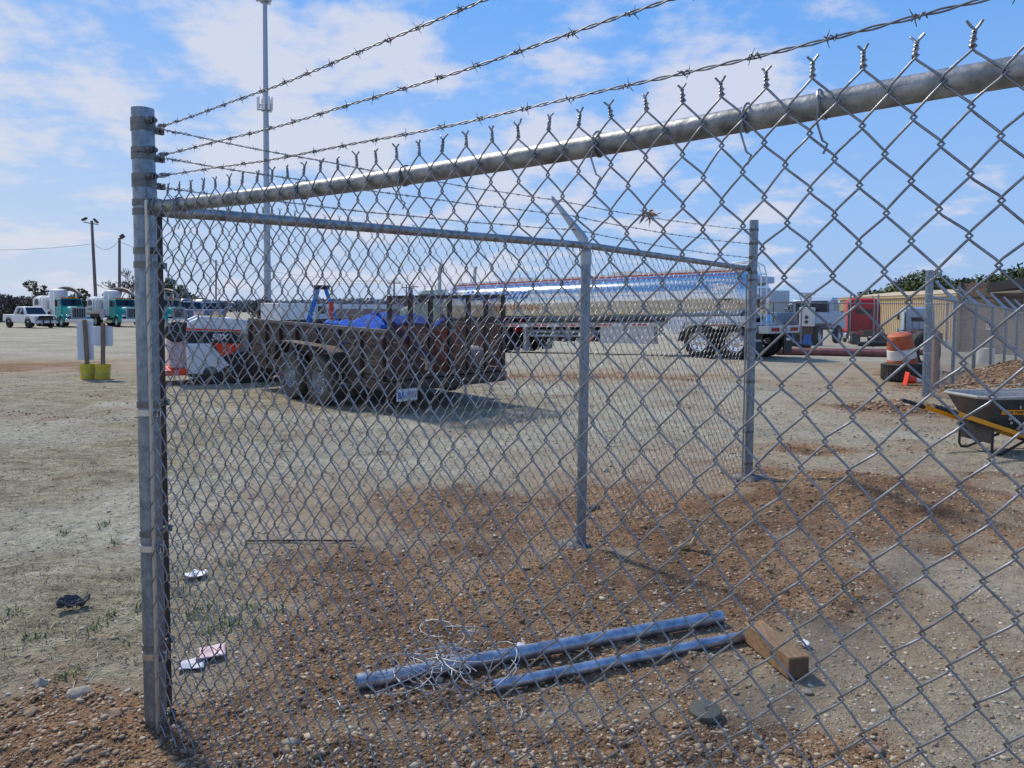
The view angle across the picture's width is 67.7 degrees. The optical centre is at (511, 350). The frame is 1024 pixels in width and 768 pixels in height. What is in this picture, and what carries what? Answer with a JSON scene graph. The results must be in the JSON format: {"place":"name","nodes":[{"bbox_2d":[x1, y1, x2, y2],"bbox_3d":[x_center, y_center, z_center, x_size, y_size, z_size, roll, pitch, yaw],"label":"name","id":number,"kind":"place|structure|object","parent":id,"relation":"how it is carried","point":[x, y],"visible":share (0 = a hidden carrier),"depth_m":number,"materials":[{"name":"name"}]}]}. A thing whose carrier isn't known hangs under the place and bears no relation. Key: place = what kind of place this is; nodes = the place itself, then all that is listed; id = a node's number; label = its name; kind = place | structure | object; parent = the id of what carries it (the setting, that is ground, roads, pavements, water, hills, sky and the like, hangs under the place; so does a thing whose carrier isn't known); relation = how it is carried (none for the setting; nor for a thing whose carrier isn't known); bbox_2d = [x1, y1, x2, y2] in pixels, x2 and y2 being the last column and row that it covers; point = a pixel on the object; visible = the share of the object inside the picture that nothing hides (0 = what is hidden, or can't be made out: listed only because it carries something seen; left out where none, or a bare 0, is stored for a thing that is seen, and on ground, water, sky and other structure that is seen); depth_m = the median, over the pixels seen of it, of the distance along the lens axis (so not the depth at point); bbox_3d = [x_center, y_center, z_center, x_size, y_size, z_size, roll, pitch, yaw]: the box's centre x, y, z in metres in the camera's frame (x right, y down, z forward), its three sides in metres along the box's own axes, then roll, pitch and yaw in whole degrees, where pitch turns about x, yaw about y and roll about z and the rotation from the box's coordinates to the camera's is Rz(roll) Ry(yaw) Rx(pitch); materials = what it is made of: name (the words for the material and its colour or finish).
{"place":"outdoors","nodes":[
{"label":"outdoors","id":0,"kind":"place"},
{"bbox_2d":[1,395,431,685],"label":"green grass","id":1,"kind":"structure","parent":0,"point":[115,608],"depth_m":3.57,"materials":[{"name":"green plant"}]},
{"bbox_2d":[256,0,272,302],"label":"cell tower","id":2,"kind":"structure","parent":0,"point":[266,105],"depth_m":118.05,"materials":[{"name":"silver metal"}]},
{"bbox_2d":[0,309,1023,767],"bbox_3d":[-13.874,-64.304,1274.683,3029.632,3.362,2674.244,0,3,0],"label":"ground","id":3,"kind":"structure","parent":0,"point":[46,357],"depth_m":4.70,"materials":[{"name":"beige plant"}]},
{"bbox_2d":[0,294,28,321],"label":"brush clump","id":4,"kind":"object","parent":3,"relation":"on","point":[4,308],"visible":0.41,"depth_m":95.58,"materials":[{"name":"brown plant"}]},
{"bbox_2d":[3,306,57,327],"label":"pickup truck","id":5,"kind":"object","parent":3,"relation":"on","point":[29,317],"visible":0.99,"depth_m":68.56,"materials":[{"name":"white paint"}]},
{"bbox_2d":[23,706,38,717],"bbox_3d":[-1.736,1.309,2.753,0.050,0.031,0.070,-1,3,-30],"label":"stone","id":6,"kind":"object","parent":3,"relation":"on","point":[31,711],"visible":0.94,"depth_m":2.75,"materials":[{"name":"beige stone"}]},
{"bbox_2d":[18,280,49,306],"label":"shrubby tree","id":7,"kind":"object","parent":3,"relation":"on","point":[34,292],"visible":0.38,"depth_m":91.35,"materials":[{"name":"green plant"}]},
{"bbox_2d":[31,676,47,688],"bbox_3d":[-1.814,1.280,2.932,0.048,0.052,0.068,-2,4,-44],"label":"stone","id":8,"kind":"object","parent":3,"relation":"on","point":[37,683],"visible":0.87,"depth_m":2.92,"materials":[{"name":"beige stone"}]},
{"bbox_2d":[33,286,93,326],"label":"vacuum truck","id":9,"kind":"object","parent":3,"relation":"on","point":[62,306],"visible":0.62,"depth_m":74.29,"materials":[{"name":"metal"}]},
{"bbox_2d":[56,594,90,608],"bbox_3d":[-2.103,1.203,3.658,0.142,0.057,0.073,-1,3,-26],"label":"cloth scrap","id":10,"kind":"object","parent":3,"relation":"on","point":[69,601],"visible":1,"depth_m":3.65,"materials":[{"name":"grey fabric"}]},
{"bbox_2d":[66,686,91,698],"bbox_3d":[-1.637,1.299,2.886,0.090,0.048,0.062,-1,3,-29],"label":"stone","id":11,"kind":"object","parent":3,"relation":"on","point":[76,693],"visible":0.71,"depth_m":2.87,"materials":[{"name":"grey stone"}]},
{"bbox_2d":[68,288,90,314],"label":"evergreen tree","id":12,"kind":"object","parent":3,"relation":"on","point":[84,296],"visible":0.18,"depth_m":91.58,"materials":[{"name":"green plant"}]},
{"bbox_2d":[78,363,94,378],"bbox_3d":[-8.533,0.424,15.347,0.316,0.300,0.309,0,3,-17],"label":"bucket","id":13,"kind":"object","parent":3,"relation":"on","point":[87,371],"visible":0.92,"depth_m":15.23,"materials":[{"name":"plastic"}]},
{"bbox_2d":[77,320,93,364],"bbox_3d":[-8.575,-0.036,15.320,0.299,1.162,0.093,0,3,-17],"label":"sign","id":14,"kind":"object","parent":13,"relation":"in","point":[85,340],"visible":1,"depth_m":15.33,"materials":[{"name":"white wood"}]},
{"bbox_2d":[81,217,98,295],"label":"light pole","id":15,"kind":"object","parent":3,"relation":"on","point":[91,223],"visible":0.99,"depth_m":83.46,"materials":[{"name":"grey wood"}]},
{"bbox_2d":[93,364,110,379],"bbox_3d":[-8.232,0.425,15.347,0.317,0.300,0.309,0,3,-17],"label":"bucket","id":16,"kind":"object","parent":3,"relation":"on","point":[102,372],"visible":0.99,"depth_m":15.23,"materials":[{"name":"plastic"}]},
{"bbox_2d":[94,323,112,364],"bbox_3d":[-8.221,-0.005,15.338,0.351,1.101,0.093,0,3,-17],"label":"sign","id":17,"kind":"object","parent":16,"relation":"in","point":[103,335],"visible":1,"depth_m":15.33,"materials":[{"name":"white wood"}]},
{"bbox_2d":[86,288,134,326],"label":"vacuum truck","id":18,"kind":"object","parent":3,"relation":"on","point":[111,307],"visible":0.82,"depth_m":77.79,"materials":[{"name":"white metal"}]},
{"bbox_2d":[102,708,123,719],"bbox_3d":[-1.393,1.275,2.668,0.065,0.039,0.060,-2,4,-43],"label":"stone","id":19,"kind":"object","parent":3,"relation":"on","point":[115,712],"visible":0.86,"depth_m":2.66,"materials":[{"name":"beige stone"}]},
{"bbox_2d":[97,268,134,297],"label":"bare tree","id":20,"kind":"object","parent":3,"relation":"on","point":[130,286],"visible":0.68,"depth_m":99.16,"materials":[{"name":"grey plant"}]},
{"bbox_2d":[118,234,124,292],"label":"light pole","id":21,"kind":"object","parent":3,"relation":"on","point":[121,236],"visible":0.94,"depth_m":91.46,"materials":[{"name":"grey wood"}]},
{"bbox_2d":[15,242,361,280],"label":"overhead cable","id":22,"kind":"object","parent":21,"relation":"attached to","point":[167,257],"visible":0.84,"depth_m":92.39,"materials":[{"name":"metal"}]},
{"bbox_2d":[153,739,165,747],"bbox_3d":[-1.182,1.318,2.558,0.048,0.025,0.030,3,4,39],"label":"stone","id":23,"kind":"object","parent":3,"relation":"on","point":[159,742],"visible":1,"depth_m":2.55,"materials":[{"name":"beige stone"}]},
{"bbox_2d":[134,289,188,323],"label":"vacuum truck","id":24,"kind":"object","parent":3,"relation":"on","point":[168,313],"visible":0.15,"depth_m":79.41,"materials":[{"name":"white metal"}]},
{"bbox_2d":[164,278,189,296],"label":"evergreen tree","id":25,"kind":"object","parent":3,"relation":"on","point":[177,290],"visible":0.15,"depth_m":95.47,"materials":[{"name":"green plant"}]},
{"bbox_2d":[165,297,206,317],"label":"tank truck","id":26,"kind":"object","parent":3,"relation":"on","point":[187,305],"visible":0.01,"depth_m":82.45,"materials":[{"name":"blue paint"}]},
{"bbox_2d":[178,657,204,669],"bbox_3d":[-1.294,1.266,3.083,0.100,0.011,0.092,0,3,-17],"label":"wrapper","id":27,"kind":"object","parent":3,"relation":"on","point":[185,664],"visible":0.73,"depth_m":3.08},
{"bbox_2d":[183,292,199,297],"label":"evergreen tree","id":28,"kind":"object","parent":3,"relation":"on","point":[192,295],"visible":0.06,"depth_m":95.57,"materials":[{"name":"green plant"}]},
{"bbox_2d":[181,569,207,577],"bbox_3d":[-1.696,1.192,4.075,0.128,0.030,0.092,-1,3,-29],"label":"paper scrap","id":29,"kind":"object","parent":3,"relation":"on","point":[191,575],"visible":0.6,"depth_m":4.07,"materials":[{"name":"white paper"}]},
{"bbox_2d":[187,298,225,317],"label":"tank truck","id":30,"kind":"object","parent":3,"relation":"on","point":[211,308],"visible":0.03,"depth_m":86.48,"materials":[{"name":"blue paint"}]},
{"bbox_2d":[180,732,239,750],"bbox_3d":[-1.017,1.312,2.571,0.194,0.015,0.062,-1,4,-32],"label":"wire","id":31,"kind":"object","parent":3,"relation":"on","point":[208,735],"visible":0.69,"depth_m":2.57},
{"bbox_2d":[198,643,225,658],"bbox_3d":[-1.251,1.253,3.175,0.114,0.012,0.132,-1,3,-23],"label":"wrapper","id":32,"kind":"object","parent":3,"relation":"on","point":[207,652],"visible":0.62,"depth_m":3.17,"materials":[{"name":"paper"}]},
{"bbox_2d":[215,260,216,301],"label":"utility pole","id":33,"kind":"object","parent":3,"relation":"on","point":[216,280],"visible":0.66,"depth_m":109.57,"materials":[{"name":"brown wood"}]},
{"bbox_2d":[164,315,278,383],"bbox_3d":[-5.663,-0.046,15.343,2.570,1.300,1.300,-1,3,-28],"label":"track loader","id":34,"kind":"object","parent":3,"relation":"on","point":[211,362],"visible":0.61,"depth_m":14.62,"materials":[{"name":"metal"}]},
{"bbox_2d":[167,339,183,368],"bbox_3d":[-6.527,0.046,14.787,0.260,0.560,0.780,-1,3,-28],"label":"rear door","id":35,"kind":"structure","parent":34,"relation":"in","point":[169,343],"depth_m":14.45,"materials":[{"name":"white metal"}]},
{"bbox_2d":[245,297,277,318],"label":"evergreen tree","id":36,"kind":"object","parent":3,"relation":"on","point":[254,309],"visible":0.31,"depth_m":87.45,"materials":[{"name":"green plant"}]},
{"bbox_2d":[282,737,299,745],"bbox_3d":[-0.733,1.298,2.523,0.054,0.029,0.039,2,3,31],"label":"stone","id":37,"kind":"object","parent":3,"relation":"on","point":[286,741],"visible":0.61,"depth_m":2.52,"materials":[{"name":"grey stone"}]},
{"bbox_2d":[261,303,328,319],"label":"box truck","id":38,"kind":"object","parent":3,"relation":"on","point":[291,316],"visible":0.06,"depth_m":59.14,"materials":[{"name":"white paint"}]},
{"bbox_2d":[246,539,355,541],"bbox_3d":[-1.295,1.170,4.696,0.670,0.015,0.024,0,3,-2],"label":"rod","id":39,"kind":"object","parent":3,"relation":"on","point":[278,540],"visible":0.93,"depth_m":4.69,"materials":[{"name":"metal"}]},
{"bbox_2d":[320,696,361,708],"bbox_3d":[-0.625,1.282,2.769,0.166,0.013,0.061,2,4,31],"label":"wire","id":40,"kind":"object","parent":3,"relation":"on","point":[342,705],"visible":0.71,"depth_m":2.74,"materials":[{"name":"silver metal"}]},
{"bbox_2d":[318,304,403,317],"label":"flatbed trailer","id":41,"kind":"object","parent":3,"relation":"on","point":[364,311],"depth_m":82.47,"materials":[{"name":"metal"}]},
{"bbox_2d":[247,294,506,404],"bbox_3d":[-2.829,-0.160,13.360,2.670,1.690,5.901,-4,7,-42],"label":"utility trailer","id":42,"kind":"object","parent":3,"relation":"on","point":[340,355],"visible":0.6,"depth_m":11.44,"materials":[{"name":"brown wood"}]},
{"bbox_2d":[306,285,342,342],"bbox_3d":[-3.508,-0.564,14.203,0.950,1.285,0.673,0,3,-12],"label":"step ladder","id":43,"kind":"object","parent":42,"relation":"on","point":[314,301],"visible":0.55,"depth_m":13.96,"materials":[{"name":"blue"}]},
{"bbox_2d":[329,302,333,341],"bbox_3d":[-3.239,-0.378,13.662,0.070,0.980,0.040,-2,4,-42],"label":"board","id":44,"kind":"object","parent":42,"relation":"on","point":[330,308],"visible":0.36,"depth_m":13.62,"materials":[{"name":"red"}]},
{"bbox_2d":[323,312,445,328],"bbox_3d":[-1.965,-0.438,11.618,1.005,0.301,1.906,-2,4,-42],"label":"tarp","id":45,"kind":"object","parent":42,"relation":"on","point":[358,322],"visible":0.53,"depth_m":11.28,"materials":[{"name":"blue plastic"}]},
{"bbox_2d":[386,354,425,374],"bbox_3d":[-1.605,0.220,11.197,0.672,0.336,0.655,0,3,0],"label":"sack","id":46,"kind":"object","parent":42,"relation":"on","point":[405,372],"visible":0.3,"depth_m":10.96,"materials":[{"name":"black plastic"}]},
{"bbox_2d":[371,311,440,364],"bbox_3d":[-1.532,-0.177,11.124,0.962,0.811,0.458,-2,4,-43],"label":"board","id":47,"kind":"object","parent":42,"relation":"on","point":[380,316],"visible":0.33,"depth_m":10.93,"materials":[{"name":"brown wood"}]},
{"bbox_2d":[425,330,456,370],"bbox_3d":[-1.071,0.000,11.596,0.481,0.600,0.474,0,3,0],"label":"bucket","id":48,"kind":"object","parent":42,"relation":"on","point":[439,355],"visible":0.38,"depth_m":11.40,"materials":[{"name":"black plastic"}]},
{"bbox_2d":[454,345,465,369],"bbox_3d":[-0.824,0.117,11.668,0.317,0.360,0.309,-8,9,0],"label":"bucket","id":49,"kind":"object","parent":42,"relation":"on","point":[461,358],"visible":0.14,"depth_m":11.55,"materials":[{"name":"black"}]},
{"bbox_2d":[471,345,483,367],"bbox_3d":[-0.626,0.101,12.003,0.528,0.360,0.384,0,3,0],"label":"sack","id":50,"kind":"object","parent":42,"relation":"on","point":[482,356],"visible":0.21,"depth_m":11.86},
{"bbox_2d":[388,281,400,302],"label":"utility pole","id":51,"kind":"object","parent":3,"relation":"on","point":[394,283],"visible":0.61,"depth_m":149.47,"materials":[{"name":"brown wood"}]},
{"bbox_2d":[277,279,452,286],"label":"overhead cable","id":52,"kind":"object","parent":51,"relation":"attached to","point":[362,283],"visible":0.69,"depth_m":149.52,"materials":[{"name":"metal"}]},
{"bbox_2d":[9,296,839,314],"bbox_3d":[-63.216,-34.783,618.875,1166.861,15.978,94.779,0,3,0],"label":"distant woods","id":53,"kind":"object","parent":3,"relation":"on","point":[237,305],"visible":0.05,"depth_m":618.11,"materials":[{"name":"green plant"}]},
{"bbox_2d":[364,619,519,694],"bbox_3d":[-0.262,1.202,2.979,0.588,0.165,0.577,0,3,0],"label":"wire tangle","id":54,"kind":"object","parent":3,"relation":"on","point":[450,655],"visible":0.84,"depth_m":2.92,"materials":[{"name":"silver metal"}]},
{"bbox_2d":[155,129,765,707],"bbox_3d":[0.415,0.237,4.733,0.373,2.532,5.324,3,4,41],"label":"chain link fence","id":55,"kind":"object","parent":3,"relation":"on","point":[585,263],"visible":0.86,"depth_m":3.90,"materials":[{"name":"metal"}]},
{"bbox_2d":[392,264,551,351],"bbox_3d":[-2.025,-1.882,32.983,7.620,3.641,2.800,3,4,42],"label":"semi truck","id":56,"kind":"object","parent":3,"relation":"on","point":[515,339],"visible":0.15,"depth_m":32.40,"materials":[{"name":"metal"}]},
{"bbox_2d":[0,359,1023,767],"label":"gravel stones","id":57,"kind":"object","parent":3,"relation":"on","point":[386,707],"visible":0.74,"depth_m":3.24,"materials":[{"name":"gravel"}]},
{"bbox_2d":[506,697,523,718],"bbox_3d":[0.011,1.299,2.776,0.062,0.012,0.138,1,3,4],"label":"wire","id":58,"kind":"object","parent":3,"relation":"on","point":[515,707],"visible":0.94,"depth_m":2.77,"materials":[{"name":"silver metal"}]},
{"bbox_2d":[355,610,724,690],"bbox_3d":[0.191,1.247,3.214,1.692,0.059,0.059,-1,3,-23],"label":"steel pipe","id":59,"kind":"object","parent":3,"relation":"on","point":[577,642],"visible":0.76,"depth_m":3.19,"materials":[{"name":"metal"}]},
{"bbox_2d":[540,703,576,717],"bbox_3d":[0.174,1.298,2.738,0.165,0.016,0.062,-1,3,-23],"label":"wire","id":60,"kind":"object","parent":3,"relation":"on","point":[557,713],"visible":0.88,"depth_m":2.73,"materials":[{"name":"silver metal"}]},
{"bbox_2d":[130,0,1023,767],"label":"chain link fence","id":61,"kind":"object","parent":3,"relation":"on","point":[922,88],"visible":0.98,"depth_m":1.55,"materials":[{"name":"metal"}]},
{"bbox_2d":[637,209,661,225],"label":"dry leaves","id":62,"kind":"object","parent":61,"relation":"attached to","point":[651,213],"visible":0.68,"depth_m":1.49,"materials":[{"name":"brown plant"}]},
{"bbox_2d":[587,505,599,510],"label":"clod","id":63,"kind":"object","parent":3,"relation":"on","point":[595,508],"visible":0.58,"depth_m":5.54,"materials":[{"name":"brown soil"}]},
{"bbox_2d":[491,632,744,691],"bbox_3d":[0.477,1.267,3.130,1.190,0.045,0.045,-1,3,-23],"label":"steel pipe","id":64,"kind":"object","parent":3,"relation":"on","point":[547,675],"visible":0.82,"depth_m":3.09,"materials":[{"name":"silver metal"}]},
{"bbox_2d":[440,261,799,358],"bbox_3d":[2.940,-1.402,28.482,14.855,3.021,2.840,1,3,42],"label":"tanker trailer","id":65,"kind":"object","parent":3,"relation":"on","point":[768,334],"visible":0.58,"depth_m":25.77,"materials":[{"name":"metal"}]},
{"bbox_2d":[676,527,703,549],"bbox_3d":[1.090,1.153,4.668,0.176,0.147,0.042,0,3,-14],"label":"stick","id":66,"kind":"object","parent":3,"relation":"on","point":[700,530],"visible":0.8,"depth_m":4.66,"materials":[{"name":"beige wood"}]},
{"bbox_2d":[694,677,702,682],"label":"stone","id":67,"kind":"object","parent":3,"relation":"on","point":[697,679],"visible":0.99,"depth_m":2.99,"materials":[{"name":"beige stone"}]},
{"bbox_2d":[688,699,721,724],"bbox_3d":[0.690,1.295,2.724,0.116,0.038,0.116,-3,8,0],"label":"stone","id":68,"kind":"object","parent":3,"relation":"on","point":[696,708],"visible":0.77,"depth_m":2.71,"materials":[{"name":"grey stone"}]},
{"bbox_2d":[744,621,808,678],"bbox_3d":[1.095,1.241,3.174,0.088,0.088,0.358,0,3,-11],"label":"timber block","id":69,"kind":"object","parent":3,"relation":"on","point":[792,658],"depth_m":3.10,"materials":[{"name":"brown wood"}]},
{"bbox_2d":[764,315,822,345],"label":"container","id":70,"kind":"object","parent":3,"relation":"on","point":[807,338],"visible":0.02,"depth_m":46.34,"materials":[{"name":"blue plastic"}]},
{"bbox_2d":[797,639,811,646],"bbox_3d":[1.265,1.264,3.301,0.038,0.021,0.056,0,3,-11],"label":"paper scrap","id":71,"kind":"object","parent":3,"relation":"on","point":[807,642],"visible":0.67,"depth_m":3.29,"materials":[{"name":"white paper"}]},
{"bbox_2d":[801,688,813,694],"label":"stone","id":72,"kind":"object","parent":3,"relation":"on","point":[806,691],"visible":0.99,"depth_m":2.89,"materials":[{"name":"grey stone"}]},
{"bbox_2d":[771,293,844,344],"bbox_3d":[15.294,-1.620,39.294,2.330,2.550,6.521,3,4,38],"label":"service truck","id":73,"kind":"object","parent":3,"relation":"on","point":[812,300],"visible":0.54,"depth_m":38.95,"materials":[{"name":"metal"}]},
{"bbox_2d":[776,348,886,356],"bbox_3d":[10.839,0.083,25.735,3.704,0.243,0.230,1,3,9],"label":"steel pipe","id":74,"kind":"object","parent":3,"relation":"on","point":[842,352],"visible":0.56,"depth_m":25.64,"materials":[{"name":"brown metal"}]},
{"bbox_2d":[782,348,922,354],"bbox_3d":[11.948,0.040,26.934,5.193,0.219,0.210,1,3,7],"label":"steel pipe","id":75,"kind":"object","parent":3,"relation":"on","point":[921,352],"visible":0.11,"depth_m":26.86,"materials":[{"name":"red metal"}]},
{"bbox_2d":[857,341,886,346],"bbox_3d":[13.016,-0.239,27.371,1.128,0.217,0.218,1,3,15],"label":"hose","id":76,"kind":"object","parent":75,"relation":"on","point":[876,343],"visible":0.65,"depth_m":27.31,"materials":[{"name":"black plastic"}]},
{"bbox_2d":[841,294,886,343],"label":"semi truck","id":77,"kind":"object","parent":3,"relation":"on","point":[861,328],"visible":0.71,"depth_m":62.89,"materials":[{"name":"metal"}]},
{"bbox_2d":[770,295,962,347],"bbox_3d":[15.857,-1.150,32.978,9.503,2.459,0.058,0,3,0],"label":"chain link fence","id":78,"kind":"object","parent":3,"relation":"on","point":[801,323],"visible":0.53,"depth_m":32.96,"materials":[{"name":"metal"}]},
{"bbox_2d":[857,289,888,295],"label":"pine tree","id":79,"kind":"object","parent":3,"relation":"on","point":[866,293],"visible":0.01,"depth_m":127.28,"materials":[{"name":"green plant"}]},
{"bbox_2d":[862,744,884,753],"bbox_3d":[1.204,1.324,2.528,0.073,0.024,0.044,0,3,-2],"label":"stone","id":80,"kind":"object","parent":3,"relation":"on","point":[880,749],"visible":0.83,"depth_m":2.52,"materials":[{"name":"beige stone"}]},
{"bbox_2d":[877,275,913,292],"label":"winter tree","id":81,"kind":"object","parent":3,"relation":"on","point":[899,280],"visible":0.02,"depth_m":134.78,"materials":[{"name":"grey plant"}]},
{"bbox_2d":[880,362,930,381],"bbox_3d":[8.430,0.460,16.343,0.960,0.380,0.960,0,3,0],"label":"tyre","id":82,"kind":"object","parent":3,"relation":"on","point":[887,370],"visible":0.49,"depth_m":16.02,"materials":[{"name":"rubber"}]},
{"bbox_2d":[887,332,918,363],"bbox_3d":[8.309,0.110,16.262,0.660,0.987,0.660,-11,8,1],"label":"traffic drum","id":83,"kind":"object","parent":82,"relation":"on","point":[903,342],"visible":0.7,"depth_m":16.03,"materials":[{"name":"orange plastic"}]},
{"bbox_2d":[903,372,921,385],"bbox_3d":[8.154,0.607,15.412,0.372,0.272,0.272,11,5,11],"label":"traffic cone","id":84,"kind":"object","parent":3,"relation":"on","point":[909,379],"visible":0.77,"depth_m":15.36,"materials":[{"name":"orange plastic"}]},
{"bbox_2d":[879,269,957,292],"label":"pine tree","id":85,"kind":"object","parent":3,"relation":"on","point":[916,284],"visible":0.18,"depth_m":127.20,"materials":[{"name":"green plant"}]},
{"bbox_2d":[896,304,942,339],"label":"semi truck","id":86,"kind":"object","parent":3,"relation":"on","point":[914,324],"visible":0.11,"depth_m":69.05,"materials":[{"name":"metal"}]},
{"bbox_2d":[912,331,940,362],"bbox_3d":[9.374,0.039,17.422,0.960,0.960,0.300,-1,3,-25],"label":"tyre","id":87,"kind":"object","parent":3,"relation":"on","point":[918,336],"visible":0.27,"depth_m":17.19,"materials":[{"name":"rubber"}]},
{"bbox_2d":[838,289,1022,339],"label":"metal building","id":88,"kind":"structure","parent":3,"relation":"on","point":[895,297],"depth_m":82.98,"materials":[{"name":"beige metal"}]},
{"bbox_2d":[930,333,941,387],"bbox_3d":[8.034,0.247,14.420,0.164,1.160,0.119,0,3,0],"label":"marker post","id":89,"kind":"object","parent":3,"relation":"on","point":[934,362],"visible":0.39,"depth_m":14.39,"materials":[{"name":"metal"}]},
{"bbox_2d":[949,277,973,287],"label":"pine tree","id":90,"kind":"object","parent":3,"relation":"on","point":[964,280],"visible":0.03,"depth_m":133.70,"materials":[{"name":"green plant"}]},
{"bbox_2d":[901,388,1023,455],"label":"wheelbarrow","id":91,"kind":"object","parent":3,"relation":"on","point":[984,424],"visible":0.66,"depth_m":7.85,"materials":[{"name":"black plastic"}]},
{"bbox_2d":[922,270,1023,396],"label":"chain link fence","id":92,"kind":"object","parent":3,"relation":"on","point":[928,329],"visible":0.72,"depth_m":16.20,"materials":[{"name":"metal"}]},
{"bbox_2d":[976,348,994,363],"bbox_3d":[12.749,0.149,20.525,0.420,0.420,0.432,0,3,0],"label":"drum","id":93,"kind":"object","parent":3,"relation":"on","point":[980,360],"visible":0.45,"depth_m":20.38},
{"bbox_2d":[971,273,1001,282],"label":"pine tree","id":94,"kind":"object","parent":3,"relation":"on","point":[983,276],"visible":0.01,"depth_m":141.63,"materials":[{"name":"green plant"}]},
{"bbox_2d":[956,278,1023,355],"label":"wooden shed","id":95,"kind":"structure","parent":3,"relation":"on","point":[998,286],"depth_m":27.71,"materials":[{"name":"wood"}]},
{"bbox_2d":[973,269,1019,282],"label":"pine tree","id":96,"kind":"object","parent":3,"relation":"on","point":[999,277],"visible":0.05,"depth_m":133.91,"materials":[{"name":"green plant"}]},
{"bbox_2d":[997,262,1023,280],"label":"pine tree","id":97,"kind":"object","parent":3,"relation":"on","point":[1020,273],"visible":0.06,"depth_m":127.49,"materials":[{"name":"green plant"}]},
{"bbox_2d":[0,0,1023,308],"label":"sky","id":98,"kind":"structure","parent":0,"point":[73,72],"materials":[{"name":"blue"}]},
{"bbox_2d":[762,291,789,321],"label":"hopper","id":99,"kind":"object","parent":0,"point":[785,294],"visible":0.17,"depth_m":41.32,"materials":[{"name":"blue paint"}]},
{"bbox_2d":[782,342,810,347],"bbox_3d":[11.293,-0.204,30.471,1.233,0.259,0.273,2,3,19],"label":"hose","id":100,"kind":"object","parent":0,"point":[802,345],"visible":0.5,"depth_m":30.30,"materials":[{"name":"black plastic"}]}
]}

